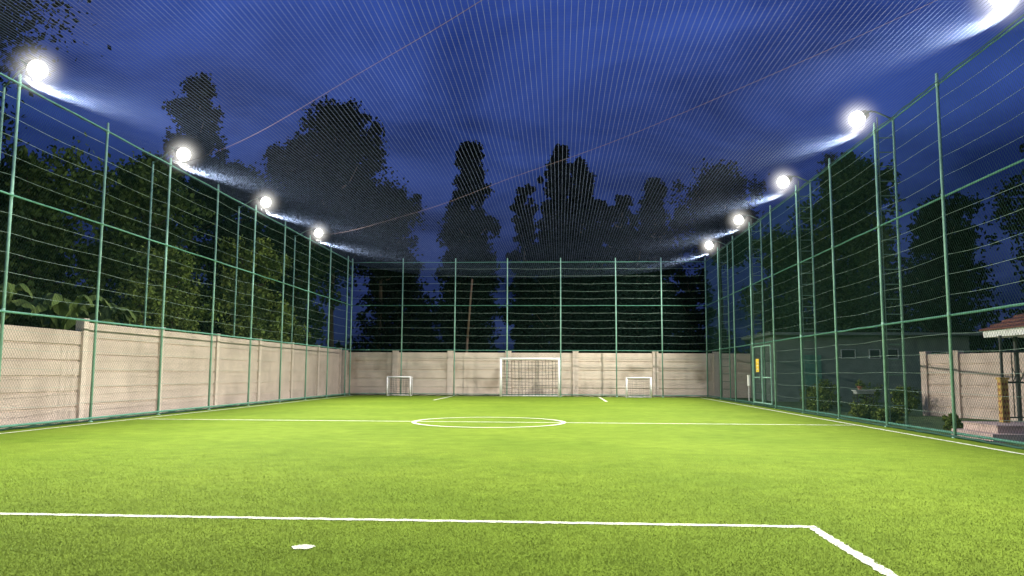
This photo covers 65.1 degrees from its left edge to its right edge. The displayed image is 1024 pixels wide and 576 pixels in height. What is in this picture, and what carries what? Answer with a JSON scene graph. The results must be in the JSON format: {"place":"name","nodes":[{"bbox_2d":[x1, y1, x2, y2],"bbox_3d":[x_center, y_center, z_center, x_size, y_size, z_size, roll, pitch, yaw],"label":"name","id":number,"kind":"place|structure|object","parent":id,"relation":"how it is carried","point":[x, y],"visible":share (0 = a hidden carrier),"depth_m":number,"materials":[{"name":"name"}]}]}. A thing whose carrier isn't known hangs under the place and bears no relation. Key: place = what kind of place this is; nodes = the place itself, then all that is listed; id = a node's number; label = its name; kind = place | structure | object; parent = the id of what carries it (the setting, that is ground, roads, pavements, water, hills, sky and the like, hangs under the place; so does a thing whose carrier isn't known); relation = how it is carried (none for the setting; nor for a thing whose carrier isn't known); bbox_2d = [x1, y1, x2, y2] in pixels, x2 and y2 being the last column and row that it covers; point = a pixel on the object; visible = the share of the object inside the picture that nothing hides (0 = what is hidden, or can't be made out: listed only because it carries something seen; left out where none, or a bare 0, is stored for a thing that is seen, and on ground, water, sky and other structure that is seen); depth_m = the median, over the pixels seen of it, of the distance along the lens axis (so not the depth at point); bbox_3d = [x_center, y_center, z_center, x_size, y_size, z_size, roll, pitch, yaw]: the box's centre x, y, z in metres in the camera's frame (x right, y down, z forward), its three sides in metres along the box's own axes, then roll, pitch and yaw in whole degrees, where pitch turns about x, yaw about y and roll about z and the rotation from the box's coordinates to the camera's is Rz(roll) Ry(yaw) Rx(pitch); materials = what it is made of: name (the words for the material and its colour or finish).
{"place":"outdoors","nodes":[
{"label":"outdoors","id":0,"kind":"place"},
{"bbox_2d":[0,395,1023,575],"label":"football pitch","id":1,"kind":"object","parent":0,"point":[620,424],"visible":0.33,"depth_m":9.03,"materials":[{"name":"green plant"}]},
{"bbox_2d":[0,73,352,430],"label":"sports fence","id":2,"kind":"object","parent":1,"relation":"on","point":[3,310],"visible":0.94,"depth_m":22.48,"materials":[{"name":"green metal"}]},
{"bbox_2d":[0,395,352,433],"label":"pitch marking","id":3,"kind":"object","parent":1,"relation":"on","point":[150,417],"visible":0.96,"depth_m":20.62,"materials":[{"name":"paint"}]},
{"bbox_2d":[291,544,314,548],"bbox_3d":[-1.457,1.809,5.609,0.157,0.001,0.155,3,-7,-27],"label":"penalty spot marking","id":4,"kind":"object","parent":1,"relation":"on","point":[302,547],"visible":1,"depth_m":5.61,"materials":[{"name":"paint"}]},
{"bbox_2d":[386,376,411,395],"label":"training goal","id":5,"kind":"object","parent":1,"relation":"on","point":[399,378],"visible":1,"depth_m":41.66,"materials":[{"name":"white paint"}]},
{"bbox_2d":[0,513,814,527],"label":"pitch marking","id":6,"kind":"object","parent":1,"relation":"on","point":[610,523],"visible":1,"depth_m":6.63,"materials":[{"name":"paint"}]},
{"bbox_2d":[412,417,565,427],"bbox_3d":[-0.570,3.326,19.949,3.820,0.001,4.278,0,-6,3],"label":"circle marking","id":7,"kind":"object","parent":1,"relation":"on","point":[563,422],"visible":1,"depth_m":19.12,"materials":[{"name":"paint"}]},
{"bbox_2d":[196,419,790,424],"bbox_3d":[-0.611,3.329,19.936,17.860,0.001,0.138,0,-6,3],"label":"pitch marking","id":8,"kind":"object","parent":1,"relation":"on","point":[535,422],"visible":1,"depth_m":19.93,"materials":[{"name":"paint"}]},
{"bbox_2d":[0,432,1023,575],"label":"turf blades","id":9,"kind":"object","parent":1,"relation":"on","point":[394,530],"visible":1,"depth_m":6.34,"materials":[{"name":"plastic"}]},
{"bbox_2d":[349,258,707,396],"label":"sports fence","id":10,"kind":"object","parent":1,"relation":"on","point":[554,350],"visible":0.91,"depth_m":42.68,"materials":[{"name":"green metal"}]},
{"bbox_2d":[500,358,559,396],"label":"football goal","id":11,"kind":"object","parent":1,"relation":"on","point":[528,365],"visible":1,"depth_m":41.69,"materials":[{"name":"white paint"}]},
{"bbox_2d":[625,377,651,397],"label":"training goal","id":12,"kind":"object","parent":1,"relation":"on","point":[638,378],"visible":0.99,"depth_m":40.40,"materials":[{"name":"white paint"}]},
{"bbox_2d":[811,528,897,575],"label":"pitch marking","id":13,"kind":"object","parent":1,"relation":"on","point":[846,548],"visible":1,"depth_m":5.48,"materials":[{"name":"paint"}]},
{"bbox_2d":[704,398,1022,453],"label":"pitch marking","id":14,"kind":"object","parent":1,"relation":"on","point":[889,430],"visible":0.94,"depth_m":16.75,"materials":[{"name":"paint"}]},
{"bbox_2d":[704,14,1023,449],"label":"sports fence","id":15,"kind":"object","parent":1,"relation":"on","point":[954,432],"visible":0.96,"depth_m":19.52,"materials":[{"name":"green metal"}]},
{"bbox_2d":[0,0,1023,277],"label":"overhead net","id":16,"kind":"object","parent":15,"relation":"attached to","point":[214,184],"visible":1,"depth_m":16.54,"materials":[{"name":"fabric"}]},
{"bbox_2d":[747,375,749,400],"bbox_3d":[9.551,4.030,32.350,0.080,1.030,0.240,0,-6,3],"label":"switch box","id":17,"kind":"object","parent":15,"relation":"attached to","point":[748,380],"visible":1,"depth_m":32.29,"materials":[{"name":"white paint"}]},
{"bbox_2d":[756,359,758,371],"bbox_3d":[9.419,2.974,30.788,0.016,0.500,0.460,0,-6,3],"label":"notice board","id":18,"kind":"object","parent":15,"relation":"attached to","point":[757,365],"visible":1,"depth_m":30.76,"materials":[{"name":"yellow paint"}]},
{"bbox_2d":[0,0,1023,353],"label":"sky","id":19,"kind":"structure","parent":0,"point":[553,98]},
{"bbox_2d":[726,398,1022,446],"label":"lawn","id":20,"kind":"structure","parent":0,"point":[941,424],"depth_m":24.10,"materials":[{"name":"green plant"}]},
{"bbox_2d":[705,241,730,396],"bbox_3d":[9.631,1.217,38.784,1.737,8.339,1.683,0,-6,3],"label":"floodlight mast","id":21,"kind":"object","parent":20,"relation":"on","point":[711,244],"visible":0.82,"depth_m":38.80,"materials":[{"name":"green metal"}]},
{"bbox_2d":[734,214,765,405],"bbox_3d":[9.247,0.530,32.301,1.737,8.339,1.683,0,-6,3],"label":"floodlight mast","id":22,"kind":"object","parent":20,"relation":"on","point":[739,218],"visible":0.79,"depth_m":32.33,"materials":[{"name":"green metal"}]},
{"bbox_2d":[777,175,818,413],"bbox_3d":[8.863,-0.157,25.829,1.737,8.339,1.683,0,-6,3],"label":"floodlight mast","id":23,"kind":"object","parent":20,"relation":"on","point":[781,181],"visible":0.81,"depth_m":25.79,"materials":[{"name":"metal"}]},
{"bbox_2d":[799,386,832,408],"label":"bush","id":24,"kind":"object","parent":20,"relation":"on","point":[825,394],"visible":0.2,"depth_m":28.61,"materials":[{"name":"green plant"}]},
{"bbox_2d":[807,393,833,411],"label":"bush","id":25,"kind":"object","parent":20,"relation":"on","point":[822,403],"visible":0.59,"depth_m":27.33,"materials":[{"name":"green plant"}]},
{"bbox_2d":[799,384,841,406],"bbox_3d":[11.960,4.425,31.117,1.403,1.406,1.709,0,-6,3],"label":"bush","id":26,"kind":"object","parent":20,"relation":"on","point":[827,390],"visible":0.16,"depth_m":30.96,"materials":[{"name":"green plant"}]},
{"bbox_2d":[811,378,842,403],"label":"bush","id":27,"kind":"object","parent":20,"relation":"on","point":[828,385],"visible":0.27,"depth_m":33.41,"materials":[{"name":"green plant"}]},
{"bbox_2d":[741,332,981,402],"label":"house","id":28,"kind":"structure","parent":20,"relation":"on","point":[866,356],"depth_m":36.48,"materials":[{"name":"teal paint"}]},
{"bbox_2d":[801,355,821,398],"bbox_3d":[13.633,4.104,36.504,0.900,2.100,0.050,0,-6,3],"label":"door","id":29,"kind":"structure","parent":28,"relation":"in","point":[819,366],"depth_m":36.52,"materials":[{"name":"green paint"}]},
{"bbox_2d":[841,349,855,358],"bbox_3d":[15.311,2.998,36.522,0.650,0.420,0.050,0,-6,3],"label":"window","id":30,"kind":"structure","parent":28,"relation":"in","point":[848,350],"depth_m":36.52,"materials":[{"name":"grey glass"}]},
{"bbox_2d":[869,349,880,358],"bbox_3d":[16.484,2.997,36.453,0.500,0.420,0.050,0,-6,3],"label":"window","id":31,"kind":"structure","parent":28,"relation":"in","point":[876,350],"depth_m":36.45,"materials":[{"name":"grey glass"}]},
{"bbox_2d":[888,349,898,358],"bbox_3d":[17.283,2.981,36.407,0.500,0.450,0.050,0,-6,3],"label":"window","id":32,"kind":"structure","parent":28,"relation":"in","point":[895,351],"depth_m":36.41,"materials":[{"name":"grey glass"}]},
{"bbox_2d":[924,351,946,353],"bbox_3d":[19.177,3.402,36.250,1.000,1.100,0.050,0,-6,3],"label":"window","id":33,"kind":"structure","parent":28,"relation":"in","point":[933,352],"depth_m":36.29,"materials":[{"name":"glass"}]},
{"bbox_2d":[851,390,875,404],"bbox_3d":[11.120,3.610,25.351,0.600,0.770,0.400,0,-6,3],"label":"garden table","id":34,"kind":"object","parent":20,"relation":"on","point":[862,392],"visible":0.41,"depth_m":25.23,"materials":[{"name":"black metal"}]},
{"bbox_2d":[855,378,864,389],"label":"potted plant","id":35,"kind":"object","parent":34,"relation":"on","point":[861,386],"visible":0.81,"depth_m":25.36,"materials":[{"name":"green plant"}]},
{"bbox_2d":[848,401,878,419],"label":"bush","id":36,"kind":"object","parent":20,"relation":"on","point":[864,411],"visible":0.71,"depth_m":22.55,"materials":[{"name":"green plant"}]},
{"bbox_2d":[853,382,883,405],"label":"bush","id":37,"kind":"object","parent":20,"relation":"on","point":[871,399],"visible":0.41,"depth_m":31.79,"materials":[{"name":"green plant"}]},
{"bbox_2d":[849,110,908,427],"bbox_3d":[8.479,-0.845,19.347,1.737,8.339,1.683,0,-6,3],"label":"floodlight mast","id":38,"kind":"object","parent":20,"relation":"on","point":[859,118],"visible":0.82,"depth_m":19.33,"materials":[{"name":"green metal"}]},
{"bbox_2d":[871,408,903,423],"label":"bush","id":39,"kind":"object","parent":20,"relation":"on","point":[894,418],"visible":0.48,"depth_m":20.71,"materials":[{"name":"green plant"}]},
{"bbox_2d":[890,385,917,415],"bbox_3d":[11.919,3.567,24.517,1.045,1.193,0.944,2,-6,-13],"label":"bush","id":40,"kind":"object","parent":20,"relation":"on","point":[901,399],"visible":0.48,"depth_m":24.37,"materials":[{"name":"green plant"}]},
{"bbox_2d":[893,386,921,407],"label":"bush","id":41,"kind":"object","parent":20,"relation":"on","point":[914,395],"visible":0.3,"depth_m":30.21,"materials":[{"name":"green plant"}]},
{"bbox_2d":[942,413,963,430],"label":"bush","id":42,"kind":"object","parent":20,"relation":"on","point":[948,420],"visible":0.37,"depth_m":17.13,"materials":[{"name":"green plant"}]},
{"bbox_2d":[919,351,1023,420],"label":"boundary wall","id":43,"kind":"structure","parent":20,"relation":"on","point":[944,369],"depth_m":23.22,"materials":[{"name":"concrete"}]},
{"bbox_2d":[951,421,1023,442],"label":"stone steps","id":44,"kind":"structure","parent":20,"relation":"on","point":[998,431],"depth_m":15.31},
{"bbox_2d":[995,335,1023,422],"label":"garden railing","id":45,"kind":"object","parent":44,"relation":"on","point":[1002,403],"visible":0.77,"depth_m":16.18,"materials":[{"name":"brown paint"}]},
{"bbox_2d":[990,0,1012,6],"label":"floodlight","id":46,"kind":"object","parent":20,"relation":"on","point":[999,3],"visible":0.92,"depth_m":13.17,"materials":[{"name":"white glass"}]},
{"bbox_2d":[979,313,1023,421],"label":"garden porch","id":47,"kind":"object","parent":20,"relation":"on","point":[1005,332],"visible":0.53,"depth_m":18.18,"materials":[{"name":"brown wood"}]},
{"bbox_2d":[982,169,1023,350],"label":"tree","id":48,"kind":"object","parent":20,"relation":"on","point":[1009,206],"visible":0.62,"depth_m":29.71,"materials":[{"name":"green plant"}]},
{"bbox_2d":[1011,143,1023,236],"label":"tree","id":49,"kind":"object","parent":20,"relation":"on","point":[1021,147],"visible":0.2,"depth_m":34.40,"materials":[{"name":"green plant"}]},
{"label":"ground","id":50,"kind":"structure","parent":0,"visible":0},
{"bbox_2d":[0,282,34,321],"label":"banana plant","id":51,"kind":"object","parent":50,"relation":"on","point":[19,302],"visible":0.74,"depth_m":19.42,"materials":[{"name":"green plant"}]},
{"bbox_2d":[0,59,47,156],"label":"floodlight mast","id":52,"kind":"object","parent":50,"relation":"on","point":[34,64],"visible":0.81,"depth_m":16.69,"materials":[{"name":"metal"}]},
{"bbox_2d":[0,157,77,282],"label":"tree","id":53,"kind":"object","parent":50,"relation":"on","point":[38,245],"visible":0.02,"depth_m":33.08,"materials":[{"name":"green plant"}]},
{"bbox_2d":[0,0,110,150],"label":"tree","id":54,"kind":"object","parent":50,"relation":"on","point":[10,58],"visible":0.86,"depth_m":23.07,"materials":[{"name":"green plant"}]},
{"bbox_2d":[15,293,110,392],"bbox_3d":[-12.283,1.791,21.490,1.973,3.344,2.443,0,-6,3],"label":"banana plant","id":55,"kind":"object","parent":50,"relation":"on","point":[63,312],"visible":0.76,"depth_m":21.41,"materials":[{"name":"green plant"}]},
{"bbox_2d":[0,132,152,377],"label":"tree","id":56,"kind":"object","parent":50,"relation":"on","point":[43,219],"visible":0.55,"depth_m":25.00,"materials":[{"name":"green plant"}]},
{"bbox_2d":[42,303,135,370],"bbox_3d":[-12.470,2.016,23.369,1.983,3.290,2.290,-4,-7,35],"label":"banana plant","id":57,"kind":"object","parent":50,"relation":"on","point":[115,309],"visible":0.34,"depth_m":23.66,"materials":[{"name":"green plant"}]},
{"bbox_2d":[112,276,185,387],"bbox_3d":[-11.851,1.788,25.771,2.047,4.245,2.338,-4,-7,36],"label":"bush","id":58,"kind":"object","parent":50,"relation":"on","point":[139,302],"visible":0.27,"depth_m":25.39,"materials":[{"name":"green plant"}]},
{"bbox_2d":[70,148,238,334],"bbox_3d":[-15.180,-0.534,34.092,7.440,10.608,7.037,-4,-7,36],"label":"tree","id":59,"kind":"object","parent":50,"relation":"on","point":[158,237],"visible":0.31,"depth_m":33.05,"materials":[{"name":"green plant"}]},
{"bbox_2d":[143,147,190,328],"bbox_3d":[-9.802,-0.560,22.936,2.247,8.339,1.778,0,-6,3],"label":"floodlight mast","id":60,"kind":"object","parent":50,"relation":"on","point":[184,150],"visible":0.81,"depth_m":23.78,"materials":[{"name":"grey metal"}]},
{"bbox_2d":[112,242,226,333],"bbox_3d":[-12.971,1.288,29.599,4.668,6.062,3.608,2,-6,-18],"label":"tree","id":61,"kind":"object","parent":50,"relation":"on","point":[173,271],"visible":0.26,"depth_m":29.18,"materials":[{"name":"green plant"}]},
{"bbox_2d":[0,318,341,428],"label":"boundary wall","id":62,"kind":"structure","parent":50,"relation":"on","point":[172,350],"depth_m":22.46,"materials":[{"name":"concrete"}]},
{"bbox_2d":[153,295,198,332],"bbox_3d":[-11.716,2.206,27.790,1.955,3.846,2.164,-5,-8,42],"label":"bush","id":63,"kind":"object","parent":50,"relation":"on","point":[175,310],"visible":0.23,"depth_m":27.64,"materials":[{"name":"green plant"}]},
{"bbox_2d":[161,72,244,330],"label":"tree","id":64,"kind":"object","parent":50,"relation":"on","point":[188,128],"visible":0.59,"depth_m":41.70,"materials":[{"name":"green plant"}]},
{"bbox_2d":[218,321,243,338],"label":"bush","id":65,"kind":"object","parent":50,"relation":"on","point":[224,328],"visible":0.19,"depth_m":31.89,"materials":[{"name":"green plant"}]},
{"bbox_2d":[173,152,313,341],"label":"tree","id":66,"kind":"object","parent":50,"relation":"on","point":[242,178],"visible":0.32,"depth_m":41.48,"materials":[{"name":"green plant"}]},
{"bbox_2d":[194,234,296,342],"bbox_3d":[-12.205,1.297,37.055,4.564,7.617,5.032,3,-7,-25],"label":"tree","id":67,"kind":"object","parent":50,"relation":"on","point":[244,296],"visible":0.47,"depth_m":36.99,"materials":[{"name":"green plant"}]},
{"bbox_2d":[233,196,270,335],"bbox_3d":[-9.417,0.129,29.428,2.247,8.339,1.778,0,-6,3],"label":"floodlight mast","id":68,"kind":"object","parent":50,"relation":"on","point":[262,202],"visible":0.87,"depth_m":30.27,"materials":[{"name":"metal"}]},
{"bbox_2d":[239,311,271,371],"bbox_3d":[-11.457,2.860,34.645,2.569,3.993,2.112,5,-7,-35],"label":"bush","id":69,"kind":"object","parent":50,"relation":"on","point":[247,334],"visible":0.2,"depth_m":34.74,"materials":[{"name":"green plant"}]},
{"bbox_2d":[237,138,322,258],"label":"tree","id":70,"kind":"object","parent":50,"relation":"on","point":[288,155],"visible":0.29,"depth_m":47.74,"materials":[{"name":"green plant"}]},
{"bbox_2d":[273,316,310,344],"bbox_3d":[-10.876,3.335,39.083,2.256,3.984,2.064,0,-6,3],"label":"bush","id":71,"kind":"object","parent":50,"relation":"on","point":[295,332],"visible":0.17,"depth_m":38.91,"materials":[{"name":"green plant"}]},
{"bbox_2d":[261,233,345,347],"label":"tree","id":72,"kind":"object","parent":50,"relation":"on","point":[300,309],"visible":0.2,"depth_m":45.85,"materials":[{"name":"green plant"}]},
{"bbox_2d":[291,228,322,341],"bbox_3d":[-9.032,0.818,35.930,2.247,8.339,1.778,0,-6,3],"label":"floodlight mast","id":73,"kind":"object","parent":50,"relation":"on","point":[317,231],"visible":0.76,"depth_m":36.79,"materials":[{"name":"metal"}]},
{"bbox_2d":[277,93,422,372],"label":"tree","id":74,"kind":"object","parent":50,"relation":"on","point":[370,160],"visible":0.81,"depth_m":46.29,"materials":[{"name":"green plant"}]},
{"bbox_2d":[342,185,427,351],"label":"tree","id":75,"kind":"object","parent":50,"relation":"on","point":[404,240],"visible":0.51,"depth_m":47.79,"materials":[{"name":"green plant"}]},
{"bbox_2d":[341,249,448,378],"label":"tree","id":76,"kind":"object","parent":50,"relation":"on","point":[413,293],"visible":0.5,"depth_m":48.61,"materials":[{"name":"green plant"}]},
{"bbox_2d":[415,244,504,369],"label":"tree","id":77,"kind":"object","parent":50,"relation":"on","point":[461,322],"visible":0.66,"depth_m":49.55,"materials":[{"name":"green plant"}]},
{"bbox_2d":[466,279,472,352],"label":"wooden pole","id":78,"kind":"object","parent":50,"relation":"on","point":[467,338],"visible":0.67,"depth_m":45.77,"materials":[{"name":"brown wood"}]},
{"bbox_2d":[436,140,503,347],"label":"tree","id":79,"kind":"object","parent":50,"relation":"on","point":[459,180],"visible":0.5,"depth_m":52.62,"materials":[{"name":"green plant"}]},
{"bbox_2d":[496,183,549,352],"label":"tree","id":80,"kind":"object","parent":50,"relation":"on","point":[513,314],"visible":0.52,"depth_m":52.26,"materials":[{"name":"green plant"}]},
{"bbox_2d":[508,229,599,379],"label":"tree","id":81,"kind":"object","parent":50,"relation":"on","point":[554,328],"visible":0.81,"depth_m":49.41,"materials":[{"name":"green plant"}]},
{"bbox_2d":[527,143,592,341],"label":"tree","id":82,"kind":"object","parent":50,"relation":"on","point":[565,168],"visible":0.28,"depth_m":52.27,"materials":[{"name":"green plant"}]},
{"bbox_2d":[566,156,612,352],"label":"tree","id":83,"kind":"object","parent":50,"relation":"on","point":[577,188],"visible":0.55,"depth_m":52.20,"materials":[{"name":"green plant"}]},
{"bbox_2d":[591,199,614,352],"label":"tree","id":84,"kind":"object","parent":50,"relation":"on","point":[602,203],"visible":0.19,"depth_m":53.99,"materials":[{"name":"green plant"}]},
{"bbox_2d":[601,194,639,352],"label":"tree","id":85,"kind":"object","parent":50,"relation":"on","point":[619,207],"visible":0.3,"depth_m":53.08,"materials":[{"name":"green plant"}]},
{"bbox_2d":[582,226,695,352],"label":"tree","id":86,"kind":"object","parent":50,"relation":"on","point":[648,292],"visible":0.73,"depth_m":49.13,"materials":[{"name":"green plant"}]},
{"bbox_2d":[628,176,681,352],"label":"tree","id":87,"kind":"object","parent":50,"relation":"on","point":[655,217],"visible":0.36,"depth_m":51.78,"materials":[{"name":"green plant"}]},
{"bbox_2d":[321,314,1022,388],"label":"woodland","id":88,"kind":"object","parent":50,"relation":"on","point":[976,351],"visible":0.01,"depth_m":70.31,"materials":[{"name":"green plant"}]},
{"bbox_2d":[341,350,1022,397],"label":"boundary wall","id":89,"kind":"structure","parent":50,"relation":"on","point":[493,376],"depth_m":43.03,"materials":[{"name":"concrete"}]},
{"bbox_2d":[663,268,738,379],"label":"tree","id":90,"kind":"object","parent":50,"relation":"on","point":[683,314],"visible":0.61,"depth_m":48.04,"materials":[{"name":"green plant"}]},
{"bbox_2d":[666,158,770,380],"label":"tree","id":91,"kind":"object","parent":50,"relation":"on","point":[732,199],"visible":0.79,"depth_m":52.90,"materials":[{"name":"green plant"}]},
{"bbox_2d":[736,222,859,362],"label":"tree","id":92,"kind":"object","parent":50,"relation":"on","point":[777,282],"visible":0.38,"depth_m":46.19,"materials":[{"name":"green plant"}]},
{"bbox_2d":[777,149,920,331],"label":"tree","id":93,"kind":"object","parent":50,"relation":"on","point":[847,222],"visible":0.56,"depth_m":45.16,"materials":[{"name":"green plant"}]},
{"bbox_2d":[876,190,1012,352],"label":"tree","id":94,"kind":"object","parent":50,"relation":"on","point":[958,276],"visible":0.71,"depth_m":41.87,"materials":[{"name":"green plant"}]}
]}

